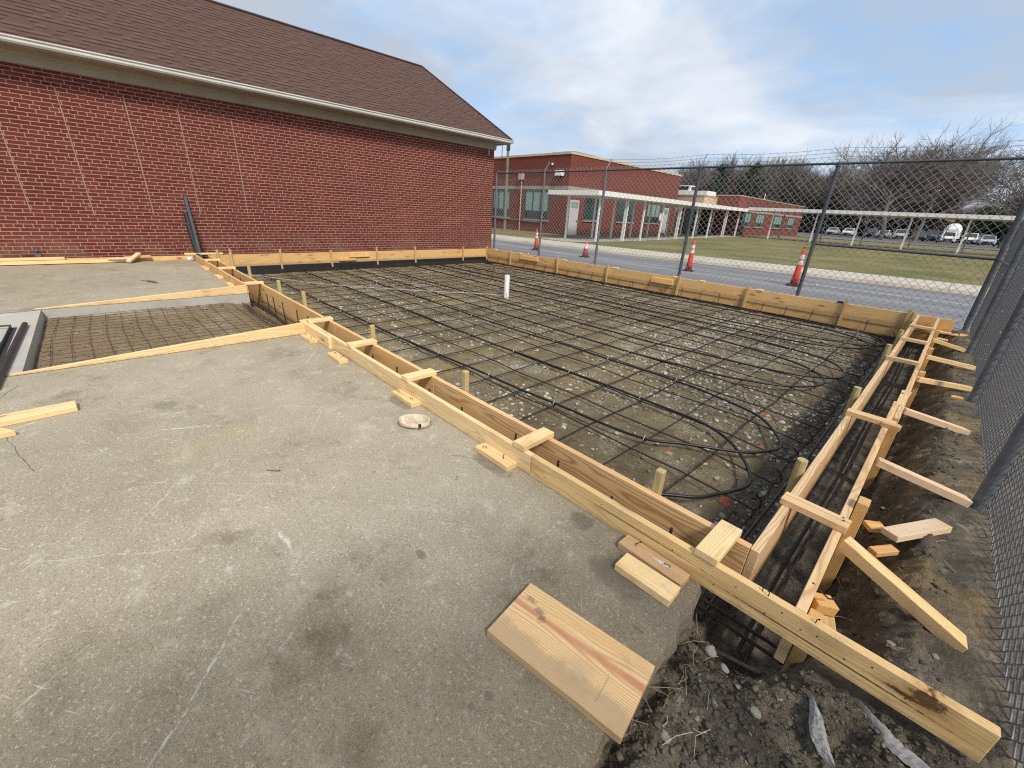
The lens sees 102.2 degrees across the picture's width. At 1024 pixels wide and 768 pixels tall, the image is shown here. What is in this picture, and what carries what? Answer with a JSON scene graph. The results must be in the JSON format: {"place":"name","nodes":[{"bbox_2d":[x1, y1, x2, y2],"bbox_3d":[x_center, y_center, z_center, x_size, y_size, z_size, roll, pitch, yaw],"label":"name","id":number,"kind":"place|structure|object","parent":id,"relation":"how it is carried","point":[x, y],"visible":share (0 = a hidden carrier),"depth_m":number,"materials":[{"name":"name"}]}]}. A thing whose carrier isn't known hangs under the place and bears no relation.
{"place":"outdoors","nodes":[
{"label":"outdoors","id":0,"kind":"place"},
{"bbox_2d":[34,231,1023,767],"bbox_3d":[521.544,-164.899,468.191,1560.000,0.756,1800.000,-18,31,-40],"label":"ground","id":1,"kind":"structure","parent":0,"point":[974,679],"depth_m":3.48,"materials":[{"name":"soil"}]},
{"bbox_2d":[40,302,276,366],"bbox_3d":[-4.289,-0.684,5.266,2.261,0.103,2.580,-18,31,-40],"label":"wire mesh","id":2,"kind":"object","parent":1,"relation":"on","point":[89,324],"visible":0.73,"depth_m":5.19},
{"bbox_2d":[0,0,513,261],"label":"brick building","id":3,"kind":"structure","parent":1,"relation":"on","point":[126,126],"depth_m":9.81,"materials":[{"name":"brown"}]},
{"bbox_2d":[183,196,202,257],"bbox_3d":[-7.485,-3.622,9.706,0.072,1.435,0.603,-15,29,-37],"label":"steel channel","id":4,"kind":"object","parent":3,"relation":"attached to","point":[191,221],"visible":0.64,"depth_m":9.68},
{"bbox_2d":[242,301,295,326],"bbox_3d":[-3.443,-0.935,6.018,0.352,0.053,2.601,-18,31,-40],"label":"grid","id":5,"kind":"object","parent":1,"relation":"on","point":[273,315],"visible":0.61,"depth_m":6.22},
{"bbox_2d":[210,246,487,268],"bbox_3d":[-4.065,-3.893,12.740,8.655,0.681,0.080,-18,31,-40],"label":"wooden formwork","id":6,"kind":"object","parent":1,"relation":"on","point":[282,259],"visible":0.65,"depth_m":11.96,"materials":[{"name":"beige wood"}]},
{"bbox_2d":[0,260,700,767],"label":"concrete slab","id":7,"kind":"structure","parent":1,"relation":"on","point":[188,578],"depth_m":1.82,"materials":[{"name":"concrete"}]},
{"bbox_2d":[0,428,16,438],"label":"plank","id":8,"kind":"object","parent":7,"relation":"on","point":[5,433],"visible":1,"depth_m":2.63,"materials":[{"name":"brown wood"}]},
{"bbox_2d":[0,324,16,364],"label":"steel angle frame","id":9,"kind":"object","parent":7,"relation":"on","point":[5,342],"visible":1,"depth_m":4.18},
{"bbox_2d":[0,322,27,384],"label":"steel pipe","id":10,"kind":"object","parent":7,"relation":"on","point":[8,357],"visible":1,"depth_m":3.86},
{"bbox_2d":[0,400,77,426],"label":"plank","id":11,"kind":"object","parent":7,"relation":"on","point":[17,417],"visible":1,"depth_m":2.86,"materials":[{"name":"brown wood"}]},
{"bbox_2d":[0,259,133,264],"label":"offcut","id":12,"kind":"object","parent":7,"relation":"on","point":[55,262],"visible":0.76,"depth_m":8.38,"materials":[{"name":"brown wood"}]},
{"bbox_2d":[0,257,64,260],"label":"offcut","id":13,"kind":"object","parent":12,"relation":"on","point":[32,258],"visible":1,"depth_m":8.21,"materials":[{"name":"brown wood"}]},
{"bbox_2d":[65,255,192,260],"bbox_3d":[-8.584,-2.781,9.203,2.400,0.090,0.050,-18,31,-40],"label":"offcut","id":14,"kind":"object","parent":7,"relation":"on","point":[154,258],"visible":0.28,"depth_m":9.50,"materials":[{"name":"beige wood"}]},
{"bbox_2d":[34,285,247,309],"bbox_3d":[-5.249,-1.291,6.043,2.400,0.138,0.038,-18,31,-40],"label":"tapered board","id":15,"kind":"object","parent":7,"relation":"on","point":[238,289],"visible":1,"depth_m":6.20,"materials":[{"name":"brown wood"}]},
{"bbox_2d":[10,322,305,375],"bbox_3d":[-3.325,-0.409,4.210,2.400,0.138,0.038,-18,31,-40],"label":"tapered board","id":16,"kind":"object","parent":7,"relation":"on","point":[281,331],"visible":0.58,"depth_m":4.29,"materials":[{"name":"brown wood"}]},
{"bbox_2d":[300,333,317,343],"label":"kicker block","id":17,"kind":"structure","parent":7,"relation":"on","point":[308,338],"depth_m":4.70,"materials":[{"name":"brown wood"}]},
{"bbox_2d":[328,351,347,363],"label":"kicker block","id":18,"kind":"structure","parent":7,"relation":"on","point":[337,357],"depth_m":4.17,"materials":[{"name":"brown wood"}]},
{"bbox_2d":[391,389,420,407],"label":"kicker block","id":19,"kind":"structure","parent":7,"relation":"on","point":[409,400],"depth_m":3.39,"materials":[{"name":"brown wood"}]},
{"bbox_2d":[397,414,431,428],"bbox_3d":[-0.723,0.272,3.069,0.259,0.044,0.189,6,23,7],"label":"fabric cap","id":20,"kind":"object","parent":7,"relation":"on","point":[416,421],"visible":1,"depth_m":3.06,"materials":[{"name":"beige fabric"}]},
{"bbox_2d":[475,442,516,471],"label":"kicker block","id":21,"kind":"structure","parent":7,"relation":"on","point":[497,457],"depth_m":2.66,"materials":[{"name":"brown wood"}]},
{"bbox_2d":[487,583,654,743],"bbox_3d":[0.206,0.981,1.520,0.546,0.037,0.284,19,28,34],"label":"wide offcut","id":22,"kind":"object","parent":7,"relation":"on","point":[597,676],"visible":1,"depth_m":1.48,"materials":[{"name":"brown wood"}]},
{"bbox_2d":[614,553,679,606],"bbox_3d":[0.600,0.868,1.845,0.105,0.038,0.265,-18,31,-41],"label":"timber block","id":23,"kind":"object","parent":7,"relation":"on","point":[651,582],"depth_m":1.82,"materials":[{"name":"brown wood"}]},
{"bbox_2d":[617,534,689,589],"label":"kicker block","id":24,"kind":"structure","parent":7,"relation":"on","point":[653,560],"depth_m":1.92,"materials":[{"name":"wood"}]},
{"bbox_2d":[236,257,486,274],"bbox_3d":[-3.950,-3.658,12.653,8.600,0.175,0.419,-18,31,-40],"label":"plastic membrane","id":25,"kind":"object","parent":1,"relation":"on","point":[275,269],"visible":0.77,"depth_m":12.10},
{"bbox_2d":[503,145,509,229],"bbox_3d":[-0.439,-15.165,32.667,0.285,6.601,0.304,-18,31,-40],"label":"utility pole","id":26,"kind":"object","parent":1,"relation":"on","point":[506,179],"visible":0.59,"depth_m":32.44,"materials":[{"name":"paint"}]},
{"bbox_2d":[504,275,509,298],"bbox_3d":[-0.116,-2.135,9.071,0.114,0.500,0.114,-18,31,-40],"label":"pipe stub","id":27,"kind":"object","parent":1,"relation":"on","point":[506,285],"visible":0.98,"depth_m":9.03,"materials":[{"name":"white plastic"}]},
{"bbox_2d":[250,299,788,675],"bbox_3d":[-3.069,-0.653,5.690,0.342,0.110,12.320,-18,31,-40],"label":"footing cage","id":28,"kind":"object","parent":1,"relation":"on","point":[745,638],"visible":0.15,"depth_m":1.87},
{"bbox_2d":[492,151,681,234],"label":"school building","id":29,"kind":"structure","parent":1,"relation":"on","point":[575,158],"depth_m":32.89,"materials":[{"name":"brick"}]},
{"bbox_2d":[492,190,510,217],"bbox_3d":[-0.928,-15.236,34.965,0.090,2.140,2.310,-18,31,-40],"label":"window","id":30,"kind":"structure","parent":29,"relation":"in","point":[500,214],"depth_m":34.98,"materials":[{"name":"teal glass"}]},
{"bbox_2d":[523,190,549,221],"bbox_3d":[1.897,-13.942,32.275,0.090,2.200,2.730,-18,31,-40],"label":"window","id":31,"kind":"structure","parent":29,"relation":"in","point":[527,200],"depth_m":32.32,"materials":[{"name":"teal glass"}]},
{"bbox_2d":[567,200,579,234],"bbox_3d":[4.626,-12.501,31.159,1.050,2.500,0.090,-18,31,-40],"label":"door","id":32,"kind":"structure","parent":29,"relation":"in","point":[573,206],"depth_m":31.09,"materials":[{"name":"paint"}]},
{"bbox_2d":[582,198,598,221],"bbox_3d":[6.207,-13.706,32.239,1.960,1.950,0.090,-18,31,-40],"label":"window","id":33,"kind":"structure","parent":29,"relation":"in","point":[588,216],"depth_m":32.20,"materials":[{"name":"teal glass"}]},
{"bbox_2d":[615,202,635,223],"bbox_3d":[9.866,-14.873,35.518,2.860,1.950,0.090,-18,31,-40],"label":"window","id":34,"kind":"structure","parent":29,"relation":"in","point":[621,208],"depth_m":35.30,"materials":[{"name":"teal glass"}]},
{"bbox_2d":[644,204,660,224],"bbox_3d":[13.162,-15.925,38.473,2.560,1.950,0.090,-18,31,-40],"label":"window","id":35,"kind":"structure","parent":29,"relation":"in","point":[653,215],"depth_m":38.62,"materials":[{"name":"teal glass"}]},
{"bbox_2d":[184,250,1000,762],"bbox_3d":[-3.021,-0.965,5.785,0.754,0.820,13.385,-18,31,-40],"label":"wooden formwork","id":36,"kind":"object","parent":1,"relation":"on","point":[706,554],"visible":0.87,"depth_m":2.14,"materials":[{"name":"beige wood"}]},
{"bbox_2d":[186,224,198,255],"bbox_3d":[-7.483,-3.309,9.716,0.381,0.854,0.097,23,30,38],"label":"black pipe","id":37,"kind":"object","parent":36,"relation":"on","point":[191,237],"visible":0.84,"depth_m":9.66,"materials":[{"name":"metal"}]},
{"bbox_2d":[660,729,671,743],"bbox_3d":[0.513,1.184,1.385,0.035,0.023,0.040,-10,26,-29],"label":"stone","id":38,"kind":"object","parent":1,"relation":"on","point":[665,736],"visible":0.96,"depth_m":1.38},
{"bbox_2d":[486,261,895,338],"bbox_3d":[3.142,-2.682,11.479,0.129,0.025,11.800,-18,31,-40],"label":"footing cage","id":39,"kind":"object","parent":1,"relation":"on","point":[698,301],"visible":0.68,"depth_m":10.00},
{"bbox_2d":[673,159,709,189],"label":"bare tree","id":40,"kind":"object","parent":1,"relation":"on","point":[684,182],"visible":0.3,"depth_m":103.72,"materials":[{"name":"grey plant"}]},
{"bbox_2d":[671,194,717,233],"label":"link block","id":41,"kind":"structure","parent":1,"relation":"on","point":[702,216],"depth_m":41.08,"materials":[{"name":"beige concrete"}]},
{"bbox_2d":[678,208,713,233],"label":"doorway","id":42,"kind":"structure","parent":41,"relation":"in","point":[703,217],"depth_m":41.14,"materials":[{"name":"black glass"}]},
{"bbox_2d":[678,185,715,195],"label":"rooftop unit","id":43,"kind":"object","parent":41,"relation":"on","point":[693,189],"visible":0.41,"depth_m":41.32,"materials":[{"name":"white paint"}]},
{"bbox_2d":[693,168,721,192],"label":"bare tree","id":44,"kind":"object","parent":1,"relation":"on","point":[705,181],"visible":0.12,"depth_m":104.36,"materials":[{"name":"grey plant"}]},
{"bbox_2d":[704,645,716,657],"bbox_3d":[0.806,1.081,1.671,0.046,0.029,0.046,-9,26,-27],"label":"stone","id":45,"kind":"object","parent":1,"relation":"on","point":[710,650],"visible":1,"depth_m":1.66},
{"bbox_2d":[706,164,729,194],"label":"pine tree","id":46,"kind":"object","parent":1,"relation":"on","point":[725,178],"visible":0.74,"depth_m":95.29,"materials":[{"name":"green plant"}]},
{"bbox_2d":[488,249,955,341],"bbox_3d":[3.229,-2.824,11.234,0.715,0.651,12.610,-18,31,-40],"label":"wooden formwork","id":47,"kind":"object","parent":1,"relation":"on","point":[885,322],"visible":0.76,"depth_m":9.46,"materials":[{"name":"beige wood"}]},
{"bbox_2d":[706,153,750,194],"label":"bare tree","id":48,"kind":"object","parent":1,"relation":"on","point":[735,185],"visible":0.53,"depth_m":97.66,"materials":[{"name":"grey plant"}]},
{"bbox_2d":[491,234,988,294],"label":"kerb","id":49,"kind":"structure","parent":1,"relation":"on","point":[913,282],"depth_m":16.02,"materials":[{"name":"concrete"}]},
{"bbox_2d":[741,163,764,196],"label":"pine tree","id":50,"kind":"object","parent":1,"relation":"on","point":[755,187],"visible":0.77,"depth_m":93.94,"materials":[{"name":"green plant"}]},
{"bbox_2d":[734,161,776,199],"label":"bare tree","id":51,"kind":"object","parent":1,"relation":"on","point":[761,171],"visible":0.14,"depth_m":97.11,"materials":[{"name":"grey plant"}]},
{"bbox_2d":[749,706,761,718],"bbox_3d":[0.858,1.160,1.456,0.032,0.023,0.038,-6,25,-21],"label":"stone","id":52,"kind":"object","parent":1,"relation":"on","point":[755,712],"visible":1,"depth_m":1.45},
{"bbox_2d":[710,194,804,236],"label":"school wing","id":53,"kind":"structure","parent":1,"relation":"on","point":[754,219],"depth_m":44.27,"materials":[{"name":"brick"}]},
{"bbox_2d":[739,212,751,227],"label":"window","id":54,"kind":"structure","parent":53,"relation":"in","point":[745,215],"depth_m":42.74,"materials":[{"name":"teal glass"}]},
{"bbox_2d":[753,214,764,227],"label":"window","id":55,"kind":"structure","parent":53,"relation":"in","point":[758,216],"depth_m":45.54,"materials":[{"name":"teal glass"}]},
{"bbox_2d":[493,140,1023,326],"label":"chain link fence","id":56,"kind":"object","parent":1,"relation":"on","point":[825,206],"visible":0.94,"depth_m":9.19,"materials":[{"name":"metal"}]},
{"bbox_2d":[742,167,792,201],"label":"bare tree","id":57,"kind":"object","parent":1,"relation":"on","point":[766,192],"visible":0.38,"depth_m":96.36,"materials":[{"name":"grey plant"}]},
{"bbox_2d":[548,190,1023,252],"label":"covered walkway","id":58,"kind":"structure","parent":1,"relation":"on","point":[597,195],"depth_m":30.99,"materials":[{"name":"white paint"}]},
{"bbox_2d":[769,149,817,207],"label":"bare tree","id":59,"kind":"object","parent":1,"relation":"on","point":[789,170],"visible":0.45,"depth_m":97.05,"materials":[{"name":"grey plant"}]},
{"bbox_2d":[624,400,963,754],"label":"dry stalks","id":60,"kind":"object","parent":1,"relation":"on","point":[711,679],"visible":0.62,"depth_m":1.53,"materials":[{"name":"plant"}]},
{"bbox_2d":[694,340,894,621],"bbox_3d":[4.048,0.128,4.846,8.700,0.036,0.083,-18,31,-40],"label":"footing cage","id":61,"kind":"object","parent":1,"relation":"on","point":[701,617],"visible":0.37,"depth_m":2.80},
{"bbox_2d":[773,166,818,204],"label":"bare tree","id":62,"kind":"object","parent":1,"relation":"on","point":[792,186],"visible":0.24,"depth_m":96.77,"materials":[{"name":"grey plant"}]},
{"bbox_2d":[782,168,830,219],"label":"bare tree","id":63,"kind":"object","parent":1,"relation":"on","point":[809,188],"visible":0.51,"depth_m":94.83,"materials":[{"name":"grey plant"}]},
{"bbox_2d":[808,692,834,765],"bbox_3d":[1.040,1.163,1.407,0.053,0.033,0.234,12,24,20],"label":"plastic sheet","id":64,"kind":"object","parent":1,"relation":"on","point":[817,731],"visible":1,"depth_m":1.38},
{"bbox_2d":[733,343,915,670],"bbox_3d":[4.197,0.293,4.738,8.700,0.107,0.073,-18,31,-40],"label":"footing cage","id":65,"kind":"object","parent":1,"relation":"on","point":[746,654],"visible":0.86,"depth_m":2.71,"materials":[{"name":"metal"}]},
{"bbox_2d":[823,616,835,630],"bbox_3d":[1.354,1.063,1.774,0.060,0.045,0.130,-2,20,33],"label":"offcut","id":66,"kind":"object","parent":1,"relation":"on","point":[829,621],"visible":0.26,"depth_m":1.79,"materials":[{"name":"brown wood"}]},
{"bbox_2d":[812,169,860,234],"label":"bare tree","id":67,"kind":"object","parent":1,"relation":"on","point":[831,205],"visible":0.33,"depth_m":90.81,"materials":[{"name":"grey plant"}]},
{"bbox_2d":[822,155,858,225],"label":"bare tree","id":68,"kind":"object","parent":1,"relation":"on","point":[843,170],"visible":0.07,"depth_m":96.98,"materials":[{"name":"brown plant"}]},
{"bbox_2d":[813,168,871,234],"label":"bare tree","id":69,"kind":"object","parent":1,"relation":"on","point":[841,197],"visible":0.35,"depth_m":87.77,"materials":[{"name":"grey plant"}]},
{"bbox_2d":[685,172,1015,244],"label":"undergrowth","id":70,"kind":"object","parent":1,"relation":"on","point":[893,224],"visible":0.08,"depth_m":92.02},
{"bbox_2d":[741,312,975,672],"bbox_3d":[4.400,0.143,4.508,8.876,0.816,0.858,-18,31,-40],"label":"wooden formwork","id":71,"kind":"object","parent":1,"relation":"on","point":[793,501],"visible":0.94,"depth_m":2.31,"materials":[{"name":"brown wood"}]},
{"bbox_2d":[862,520,883,532],"bbox_3d":[2.057,0.809,2.343,0.085,0.030,0.070,4,22,10],"label":"offcut","id":72,"kind":"object","parent":1,"relation":"on","point":[873,526],"visible":0.78,"depth_m":2.33,"materials":[{"name":"orange wood"}]},
{"bbox_2d":[849,164,900,236],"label":"bare tree","id":73,"kind":"object","parent":1,"relation":"on","point":[876,224],"visible":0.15,"depth_m":82.48,"materials":[{"name":"brown plant"}]},
{"bbox_2d":[867,544,898,556],"bbox_3d":[1.937,0.870,2.155,0.130,0.030,0.050,-2,23,-6],"label":"offcut","id":74,"kind":"object","parent":1,"relation":"on","point":[883,550],"visible":1,"depth_m":2.14,"materials":[{"name":"orange wood"}]},
{"bbox_2d":[856,700,929,767],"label":"plastic sheet","id":75,"kind":"object","parent":1,"relation":"on","point":[898,749],"visible":1,"depth_m":1.35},
{"bbox_2d":[840,136,964,234],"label":"bare tree","id":76,"kind":"object","parent":1,"relation":"on","point":[855,217],"visible":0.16,"depth_m":82.17,"materials":[{"name":"brown plant"}]},
{"bbox_2d":[796,233,1009,250],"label":"car park","id":77,"kind":"structure","parent":1,"relation":"on","point":[944,244],"depth_m":58.27,"materials":[{"name":"asphalt"}]},
{"bbox_2d":[892,229,908,239],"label":"parked car","id":78,"kind":"object","parent":77,"relation":"on","point":[900,233],"visible":0.74,"depth_m":70.51,"materials":[{"name":"white paint"}]},
{"bbox_2d":[921,230,941,241],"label":"parked car","id":79,"kind":"object","parent":77,"relation":"on","point":[928,233],"visible":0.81,"depth_m":67.98,"materials":[{"name":"grey paint"}]},
{"bbox_2d":[938,232,958,243],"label":"parked car","id":80,"kind":"object","parent":77,"relation":"on","point":[948,237],"visible":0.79,"depth_m":64.53,"materials":[{"name":"white paint"}]},
{"bbox_2d":[940,223,962,242],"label":"lorry","id":81,"kind":"object","parent":77,"relation":"on","point":[953,227],"visible":0.55,"depth_m":72.26,"materials":[{"name":"white paint"}]},
{"bbox_2d":[960,233,980,244],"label":"parked car","id":82,"kind":"object","parent":77,"relation":"on","point":[975,235],"visible":0.51,"depth_m":64.24,"materials":[{"name":"white paint"}]},
{"bbox_2d":[977,235,998,245],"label":"parked car","id":83,"kind":"object","parent":77,"relation":"on","point":[992,240],"visible":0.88,"depth_m":61.78,"materials":[{"name":"silver metal"}]},
{"bbox_2d":[829,118,1004,239],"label":"bare tree","id":84,"kind":"object","parent":1,"relation":"on","point":[897,183],"visible":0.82,"depth_m":60.78,"materials":[{"name":"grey plant"}]},
{"bbox_2d":[881,518,952,542],"bbox_3d":[2.213,0.799,2.261,0.370,0.038,0.085,-5,19,-11],"label":"offcut","id":85,"kind":"object","parent":1,"relation":"on","point":[911,531],"visible":1,"depth_m":2.24,"materials":[{"name":"brown wood"}]},
{"bbox_2d":[876,138,963,237],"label":"bare tree","id":86,"kind":"object","parent":1,"relation":"on","point":[903,207],"visible":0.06,"depth_m":78.73,"materials":[{"name":"brown plant"}]},
{"bbox_2d":[888,184,968,237],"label":"bare tree","id":87,"kind":"object","parent":1,"relation":"on","point":[914,209],"visible":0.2,"depth_m":80.17,"materials":[{"name":"brown plant"}]},
{"bbox_2d":[905,112,1023,241],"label":"bare tree","id":88,"kind":"object","parent":1,"relation":"on","point":[952,179],"visible":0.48,"depth_m":60.73,"materials":[{"name":"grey plant"}]},
{"bbox_2d":[920,138,1014,240],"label":"bare tree","id":89,"kind":"object","parent":1,"relation":"on","point":[945,207],"visible":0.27,"depth_m":75.85,"materials":[{"name":"brown plant"}]},
{"bbox_2d":[949,146,1023,248],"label":"bare tree","id":90,"kind":"object","parent":1,"relation":"on","point":[1012,196],"visible":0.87,"depth_m":49.15,"materials":[{"name":"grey plant"}]},
{"bbox_2d":[953,198,1021,244],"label":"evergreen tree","id":91,"kind":"object","parent":1,"relation":"on","point":[991,228],"visible":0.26,"depth_m":72.43,"materials":[{"name":"green plant"}]},
{"bbox_2d":[962,201,1023,767],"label":"chain link fence","id":92,"kind":"object","parent":1,"relation":"on","point":[996,346],"visible":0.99,"depth_m":3.21,"materials":[{"name":"metal"}]},
{"bbox_2d":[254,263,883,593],"bbox_3d":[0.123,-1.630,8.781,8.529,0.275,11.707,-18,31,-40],"label":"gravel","id":93,"kind":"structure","parent":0,"point":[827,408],"depth_m":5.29,"materials":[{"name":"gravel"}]},
{"bbox_2d":[252,260,894,528],"bbox_3d":[0.089,-1.804,8.814,8.451,0.150,11.747,-18,31,-40],"label":"rebar mat","id":94,"kind":"object","parent":93,"relation":"on","point":[772,483],"visible":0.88,"depth_m":6.28,"materials":[{"name":"metal"}]},
{"bbox_2d":[246,274,501,295],"bbox_3d":[-3.381,-2.209,9.240,6.341,0.056,0.383,6,23,5],"label":"rebar","id":95,"kind":"object","parent":94,"relation":"on","point":[379,288],"visible":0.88,"depth_m":9.08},
{"bbox_2d":[259,269,781,453],"bbox_3d":[-1.684,-1.173,7.029,1.864,0.073,11.144,-18,31,-40],"label":"black tube","id":96,"kind":"object","parent":94,"relation":"on","point":[671,442],"visible":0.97,"depth_m":4.51,"materials":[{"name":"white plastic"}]},
{"bbox_2d":[303,270,751,498],"bbox_3d":[-2.185,-1.010,6.574,1.679,0.073,11.154,-18,31,-40],"label":"black tube","id":97,"kind":"object","parent":94,"relation":"on","point":[749,482],"visible":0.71,"depth_m":4.05,"materials":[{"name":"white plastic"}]},
{"bbox_2d":[352,265,825,387],"bbox_3d":[-0.013,-1.741,8.603,1.904,0.067,11.022,-18,31,-40],"label":"black tube","id":98,"kind":"object","parent":94,"relation":"on","point":[772,384],"visible":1,"depth_m":6.44,"materials":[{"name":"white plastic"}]},
{"bbox_2d":[375,264,845,378],"bbox_3d":[0.470,-1.863,8.966,1.774,0.073,11.133,-18,31,-40],"label":"black tube","id":99,"kind":"object","parent":94,"relation":"on","point":[842,370],"visible":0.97,"depth_m":6.91,"materials":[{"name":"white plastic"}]},
{"bbox_2d":[438,262,870,348],"bbox_3d":[2.001,-2.356,10.349,1.770,0.072,11.117,-18,31,-40],"label":"black tube","id":100,"kind":"object","parent":94,"relation":"on","point":[823,328],"visible":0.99,"depth_m":8.51,"materials":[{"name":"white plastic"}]},
{"bbox_2d":[451,261,885,345],"bbox_3d":[2.446,-2.459,10.660,1.732,0.076,11.256,-18,31,-40],"label":"black tube","id":101,"kind":"object","parent":94,"relation":"on","point":[696,313],"visible":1,"depth_m":8.89,"materials":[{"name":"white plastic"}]},
{"bbox_2d":[214,0,1023,229],"label":"sky","id":102,"kind":"structure","parent":0,"point":[652,80],"materials":[{"name":"blue"}]},
{"bbox_2d":[491,239,984,330],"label":"road","id":103,"kind":"structure","parent":0,"point":[834,297],"depth_m":12.54,"materials":[{"name":"asphalt"}]},
{"bbox_2d":[682,238,695,271],"bbox_3d":[6.101,-4.395,14.036,0.370,1.080,0.370,-6,24,-20],"label":"channelizer cone","id":104,"kind":"object","parent":103,"relation":"on","point":[690,260],"visible":0.91,"depth_m":14.04,"materials":[{"name":"plastic"}]},
{"bbox_2d":[492,239,976,295],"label":"gutter pan","id":105,"kind":"object","parent":103,"relation":"on","point":[767,271],"visible":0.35,"depth_m":15.27,"materials":[{"name":"concrete"}]},
{"bbox_2d":[786,246,806,286],"bbox_3d":[8.271,-3.383,11.898,0.370,1.100,0.370,13,24,21],"label":"channelizer cone","id":106,"kind":"object","parent":103,"relation":"on","point":[797,273],"visible":0.86,"depth_m":11.90,"materials":[{"name":"plastic"}]},
{"bbox_2d":[492,228,1006,286],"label":"lawn","id":107,"kind":"structure","parent":0,"point":[921,260],"depth_m":23.89,"materials":[{"name":"plant"}]},
{"bbox_2d":[541,234,1004,256],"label":"path","id":108,"kind":"structure","parent":0,"point":[608,239],"depth_m":31.86,"materials":[{"name":"concrete"}]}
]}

